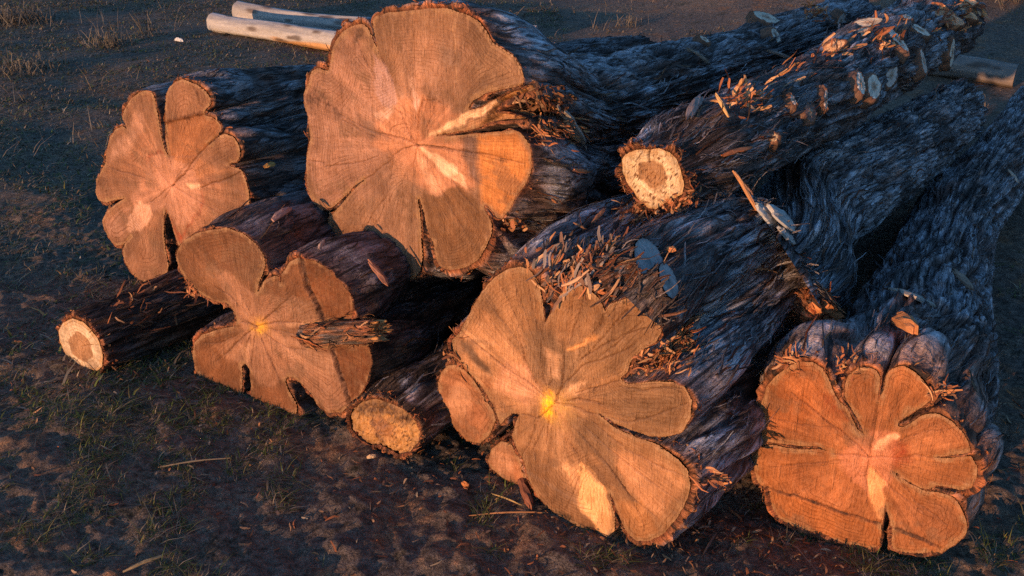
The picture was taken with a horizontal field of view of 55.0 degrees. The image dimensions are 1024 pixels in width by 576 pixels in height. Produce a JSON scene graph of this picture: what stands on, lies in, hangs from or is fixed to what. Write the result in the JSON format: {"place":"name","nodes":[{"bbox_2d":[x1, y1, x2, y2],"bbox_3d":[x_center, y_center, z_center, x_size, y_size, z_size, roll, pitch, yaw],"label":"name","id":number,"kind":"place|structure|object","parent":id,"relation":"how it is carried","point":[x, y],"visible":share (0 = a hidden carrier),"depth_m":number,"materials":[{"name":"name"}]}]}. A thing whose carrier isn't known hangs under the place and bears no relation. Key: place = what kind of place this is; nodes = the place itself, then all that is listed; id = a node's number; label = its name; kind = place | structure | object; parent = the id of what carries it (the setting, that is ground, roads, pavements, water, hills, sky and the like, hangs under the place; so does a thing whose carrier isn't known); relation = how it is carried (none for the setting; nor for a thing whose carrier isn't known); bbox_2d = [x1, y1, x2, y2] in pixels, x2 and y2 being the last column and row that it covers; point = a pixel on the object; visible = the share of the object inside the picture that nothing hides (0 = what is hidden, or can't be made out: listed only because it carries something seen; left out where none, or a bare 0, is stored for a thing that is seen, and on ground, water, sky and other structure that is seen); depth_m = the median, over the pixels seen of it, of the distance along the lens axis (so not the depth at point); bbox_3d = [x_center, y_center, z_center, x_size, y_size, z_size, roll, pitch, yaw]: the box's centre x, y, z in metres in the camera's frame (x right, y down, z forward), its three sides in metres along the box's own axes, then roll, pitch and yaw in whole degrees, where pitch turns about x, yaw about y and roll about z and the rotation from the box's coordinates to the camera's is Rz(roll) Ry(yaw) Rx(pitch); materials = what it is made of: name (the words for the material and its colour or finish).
{"place":"outdoors","nodes":[
{"label":"outdoors","id":0,"kind":"place"},
{"bbox_2d":[0,0,1023,575],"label":"ground","id":1,"kind":"structure","parent":0,"point":[220,538],"depth_m":2.98,"materials":[{"name":"soil"}]},
{"bbox_2d":[12,340,22,343],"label":"wood chip","id":2,"kind":"object","parent":1,"relation":"on","point":[16,342],"visible":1,"depth_m":3.56,"materials":[{"name":"brown wood"}]},
{"bbox_2d":[0,48,66,78],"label":"dry grass tuft","id":3,"kind":"object","parent":1,"relation":"on","point":[27,66],"visible":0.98,"depth_m":7.57,"materials":[{"name":"beige plant"}]},
{"bbox_2d":[0,0,69,28],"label":"dry grass tuft","id":4,"kind":"object","parent":1,"relation":"on","point":[13,18],"visible":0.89,"depth_m":9.59,"materials":[{"name":"beige plant"}]},
{"bbox_2d":[76,28,138,48],"bbox_3d":[-3.529,-2.153,8.562,0.430,0.253,0.446,0,25,0],"label":"dry grass tuft","id":5,"kind":"object","parent":1,"relation":"on","point":[106,39],"visible":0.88,"depth_m":8.52,"materials":[{"name":"beige plant"}]},
{"bbox_2d":[129,10,154,36],"bbox_3d":[-3.366,-2.394,8.978,0.212,0.300,0.200,-9,27,-19],"label":"dry grass tuft","id":6,"kind":"object","parent":1,"relation":"on","point":[143,24],"visible":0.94,"depth_m":8.98,"materials":[{"name":"beige plant"}]},
{"bbox_2d":[123,554,164,571],"bbox_3d":[-0.938,0.699,2.508,0.109,0.013,0.008,-18,31,-34],"label":"stick","id":7,"kind":"object","parent":1,"relation":"on","point":[142,562],"visible":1,"depth_m":2.50,"materials":[{"name":"brown wood"}]},
{"bbox_2d":[55,269,232,373],"bbox_3d":[-1.080,-0.040,3.837,0.418,0.312,1.341,18,31,34],"label":"cut log","id":8,"kind":"object","parent":1,"relation":"on","point":[147,317],"visible":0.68,"depth_m":3.41,"materials":[{"name":"brown wood"}]},
{"bbox_2d":[158,458,228,467],"bbox_3d":[-0.940,0.517,2.915,0.205,0.020,0.004,-9,27,-19],"label":"stick","id":9,"kind":"object","parent":1,"relation":"on","point":[192,461],"visible":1,"depth_m":2.91,"materials":[{"name":"brown wood"}]},
{"bbox_2d":[206,13,335,50],"bbox_3d":[-1.977,-2.229,8.627,2.007,0.202,0.182,18,30,33],"label":"peeled pole","id":10,"kind":"object","parent":1,"relation":"on","point":[308,37],"visible":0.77,"depth_m":8.63,"materials":[{"name":"brown wood"}]},
{"bbox_2d":[232,1,366,30],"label":"peeled pole","id":11,"kind":"object","parent":1,"relation":"on","point":[241,9],"visible":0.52,"depth_m":9.28,"materials":[{"name":"brown wood"}]},
{"bbox_2d":[175,191,489,417],"bbox_3d":[0.139,-0.460,4.400,0.903,0.698,3.540,14,28,27],"label":"cut log","id":12,"kind":"object","parent":1,"relation":"on","point":[334,325],"visible":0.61,"depth_m":3.06,"materials":[{"name":"brown wood"}]},
{"bbox_2d":[271,207,291,221],"bbox_3d":[-0.723,-0.235,3.089,0.026,0.020,0.106,10,27,21],"label":"wood chip","id":13,"kind":"object","parent":12,"relation":"on","point":[279,214],"visible":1,"depth_m":3.08,"materials":[{"name":"beige wood"}]},
{"bbox_2d":[318,240,324,249],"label":"wood chip","id":14,"kind":"object","parent":12,"relation":"on","point":[321,244],"visible":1,"depth_m":2.92,"materials":[{"name":"beige wood"}]},
{"bbox_2d":[367,259,388,285],"bbox_3d":[-0.399,-0.046,2.929,0.066,0.081,0.024,9,26,18],"label":"bark strip","id":15,"kind":"object","parent":12,"relation":"on","point":[376,269],"visible":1,"depth_m":2.92,"materials":[{"name":"brown wood"}]},
{"bbox_2d":[303,0,883,283],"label":"cut log","id":16,"kind":"object","parent":12,"relation":"on","point":[446,121],"visible":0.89,"depth_m":2.91,"materials":[{"name":"brown wood"}]},
{"bbox_2d":[557,104,586,149],"bbox_3d":[0.178,-0.463,2.856,0.053,0.221,0.324,7,26,14],"label":"wood chip","id":17,"kind":"object","parent":16,"relation":"on","point":[577,131],"visible":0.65,"depth_m":2.81,"materials":[{"name":"beige wood"}]},
{"bbox_2d":[573,168,590,172],"bbox_3d":[0.200,-0.331,2.787,0.009,0.040,0.114,14,29,28],"label":"splinter","id":18,"kind":"object","parent":16,"relation":"on","point":[581,170],"visible":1,"depth_m":2.77,"materials":[{"name":"brown wood"}]},
{"bbox_2d":[686,47,710,64],"bbox_3d":[0.714,-0.882,3.746,0.119,0.080,0.021,-13,28,-25],"label":"stick","id":19,"kind":"object","parent":16,"relation":"on","point":[703,58],"visible":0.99,"depth_m":3.73,"materials":[{"name":"brown wood"}]},
{"bbox_2d":[767,49,792,60],"bbox_3d":[1.165,-0.991,4.218,0.193,0.081,0.018,-12,28,-24],"label":"stick","id":20,"kind":"object","parent":16,"relation":"on","point":[780,54],"visible":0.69,"depth_m":4.20,"materials":[{"name":"brown wood"}]},
{"bbox_2d":[367,454,375,458],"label":"wood chip","id":21,"kind":"object","parent":1,"relation":"on","point":[369,456],"visible":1,"depth_m":2.94,"materials":[{"name":"beige wood"}]},
{"bbox_2d":[95,32,659,305],"bbox_3d":[-0.458,-0.906,4.897,1.156,0.948,3.928,15,29,29],"label":"cut log","id":22,"kind":"object","parent":1,"relation":"on","point":[185,156],"visible":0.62,"depth_m":3.66,"materials":[{"name":"brown wood"}]},
{"bbox_2d":[263,162,275,167],"bbox_3d":[-0.866,-0.440,3.516,0.016,0.018,0.057,15,29,30],"label":"wood chip","id":23,"kind":"object","parent":22,"relation":"on","point":[269,164],"visible":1,"depth_m":3.51,"materials":[{"name":"beige wood"}]},
{"bbox_2d":[344,338,452,460],"bbox_3d":[-0.089,0.214,3.239,0.379,0.350,0.989,18,31,34],"label":"cut log","id":24,"kind":"object","parent":1,"relation":"on","point":[403,413],"visible":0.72,"depth_m":2.90,"materials":[{"name":"brown wood"}]},
{"bbox_2d":[461,481,468,486],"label":"wood chip","id":25,"kind":"object","parent":1,"relation":"on","point":[464,484],"visible":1,"depth_m":2.83,"materials":[{"name":"brown wood"}]},
{"bbox_2d":[492,493,521,505],"bbox_3d":[-0.016,0.594,2.767,0.111,0.015,0.004,19,31,35],"label":"stick","id":26,"kind":"object","parent":1,"relation":"on","point":[507,499],"visible":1,"depth_m":2.76,"materials":[{"name":"brown wood"}]},
{"bbox_2d":[469,511,547,515],"bbox_3d":[-0.010,0.622,2.708,0.218,0.020,0.008,0,25,0],"label":"stick","id":27,"kind":"object","parent":1,"relation":"on","point":[507,512],"visible":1,"depth_m":2.70,"materials":[{"name":"brown wood"}]},
{"bbox_2d":[0,31,1023,575],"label":"bark litter","id":28,"kind":"object","parent":1,"relation":"on","point":[702,527],"visible":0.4,"depth_m":2.67,"materials":[{"name":"brown wood"}]},
{"bbox_2d":[603,11,648,29],"bbox_3d":[1.090,-2.504,9.292,0.469,0.209,0.349,0,25,0],"label":"dry grass tuft","id":29,"kind":"object","parent":1,"relation":"on","point":[628,20],"visible":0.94,"depth_m":9.30,"materials":[{"name":"beige plant"}]},
{"bbox_2d":[434,177,845,546],"bbox_3d":[0.590,0.008,3.083,1.039,0.873,1.645,20,32,37],"label":"cut log","id":30,"kind":"object","parent":1,"relation":"on","point":[589,361],"visible":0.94,"depth_m":2.53,"materials":[{"name":"brown wood"}]},
{"bbox_2d":[518,478,532,510],"bbox_3d":[0.037,0.568,2.786,0.029,0.037,0.181,-6,26,-12],"label":"bark strip","id":31,"kind":"object","parent":30,"relation":"hanging from","point":[525,489],"visible":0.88,"depth_m":2.75,"materials":[{"name":"brown wood"}]},
{"bbox_2d":[591,208,605,222],"bbox_3d":[0.240,-0.199,2.706,0.011,0.017,0.100,13,28,25],"label":"splinter","id":32,"kind":"object","parent":30,"relation":"on","point":[598,215],"visible":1,"depth_m":2.70,"materials":[{"name":"brown wood"}]},
{"bbox_2d":[666,246,676,252],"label":"wood chip","id":33,"kind":"object","parent":30,"relation":"on","point":[669,249],"visible":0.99,"depth_m":2.48,"materials":[{"name":"wood"}]},
{"bbox_2d":[757,77,992,308],"bbox_3d":[1.583,-0.548,4.169,0.516,0.517,2.910,16,29,31],"label":"cut log","id":34,"kind":"object","parent":30,"relation":"on","point":[872,174],"visible":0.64,"depth_m":3.60,"materials":[{"name":"grey wood"}]},
{"bbox_2d":[610,0,990,228],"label":"cut log","id":35,"kind":"object","parent":34,"relation":"on","point":[839,83],"visible":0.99,"depth_m":3.11,"materials":[{"name":"brown wood"}]},
{"bbox_2d":[685,95,702,119],"bbox_3d":[0.528,-0.526,2.846,0.031,0.026,0.231,9,27,19],"label":"wood chip","id":36,"kind":"object","parent":35,"relation":"on","point":[695,104],"visible":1,"depth_m":2.81,"materials":[{"name":"beige wood"}]},
{"bbox_2d":[715,93,728,117],"bbox_3d":[0.596,-0.519,2.789,0.013,0.055,0.077,-12,27,-23],"label":"splinter","id":37,"kind":"object","parent":35,"relation":"attached to","point":[720,104],"visible":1,"depth_m":2.79,"materials":[{"name":"brown wood"}]},
{"bbox_2d":[721,146,752,156],"bbox_3d":[0.639,-0.390,2.784,0.137,0.013,0.018,-19,31,-35],"label":"splinter","id":38,"kind":"object","parent":35,"relation":"on","point":[734,151],"visible":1,"depth_m":2.77,"materials":[{"name":"brown wood"}]},
{"bbox_2d":[732,171,756,210],"bbox_3d":[0.647,-0.271,2.731,0.086,0.103,0.015,19,31,35],"label":"splinter","id":39,"kind":"object","parent":35,"relation":"hanging from","point":[744,187],"visible":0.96,"depth_m":2.73,"materials":[{"name":"brown wood"}]},
{"bbox_2d":[702,533,715,557],"bbox_3d":[0.520,0.675,2.592,0.006,0.012,0.120,13,28,26],"label":"stick","id":40,"kind":"object","parent":1,"relation":"on","point":[709,544],"visible":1,"depth_m":2.58,"materials":[{"name":"brown wood"}]},
{"bbox_2d":[750,86,1023,556],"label":"cut log","id":41,"kind":"object","parent":1,"relation":"on","point":[871,442],"visible":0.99,"depth_m":2.55,"materials":[{"name":"brown wood"}]},
{"bbox_2d":[891,311,918,334],"bbox_3d":[1.002,0.091,2.499,0.040,0.069,0.169,0,25,0],"label":"wood chip","id":42,"kind":"object","parent":41,"relation":"on","point":[904,321],"visible":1,"depth_m":2.47,"materials":[{"name":"brown wood"}]},
{"bbox_2d":[888,287,935,306],"bbox_3d":[1.155,0.025,2.843,0.036,0.054,0.225,-4,25,-8],"label":"wood chip","id":43,"kind":"object","parent":41,"relation":"on","point":[919,298],"visible":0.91,"depth_m":2.83,"materials":[{"name":"grey wood"}]},
{"bbox_2d":[951,268,973,290],"bbox_3d":[1.405,-0.027,3.068,0.026,0.024,0.200,2,25,4],"label":"wood chip","id":44,"kind":"object","parent":41,"relation":"on","point":[963,279],"visible":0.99,"depth_m":3.05,"materials":[{"name":"grey wood"}]},
{"bbox_2d":[1008,169,1018,182],"bbox_3d":[2.284,-0.510,4.480,0.021,0.053,0.067,-16,29,-30],"label":"wood chip","id":45,"kind":"object","parent":41,"relation":"on","point":[1013,175],"visible":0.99,"depth_m":4.47,"materials":[{"name":"beige wood"}]},
{"bbox_2d":[931,55,1019,87],"bbox_3d":[3.341,-1.622,7.237,0.692,0.206,0.189,15,29,30],"label":"peeled pole","id":46,"kind":"object","parent":1,"relation":"on","point":[984,70],"visible":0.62,"depth_m":7.13,"materials":[{"name":"brown wood"}]},
{"bbox_2d":[995,0,1023,10],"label":"dry shrub","id":47,"kind":"object","parent":1,"relation":"on","point":[1010,0],"visible":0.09,"depth_m":9.30,"materials":[{"name":"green plant"}]},
{"bbox_2d":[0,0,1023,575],"bbox_3d":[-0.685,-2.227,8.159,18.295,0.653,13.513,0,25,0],"label":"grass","id":48,"kind":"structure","parent":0,"point":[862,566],"depth_m":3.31,"materials":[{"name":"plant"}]}
]}

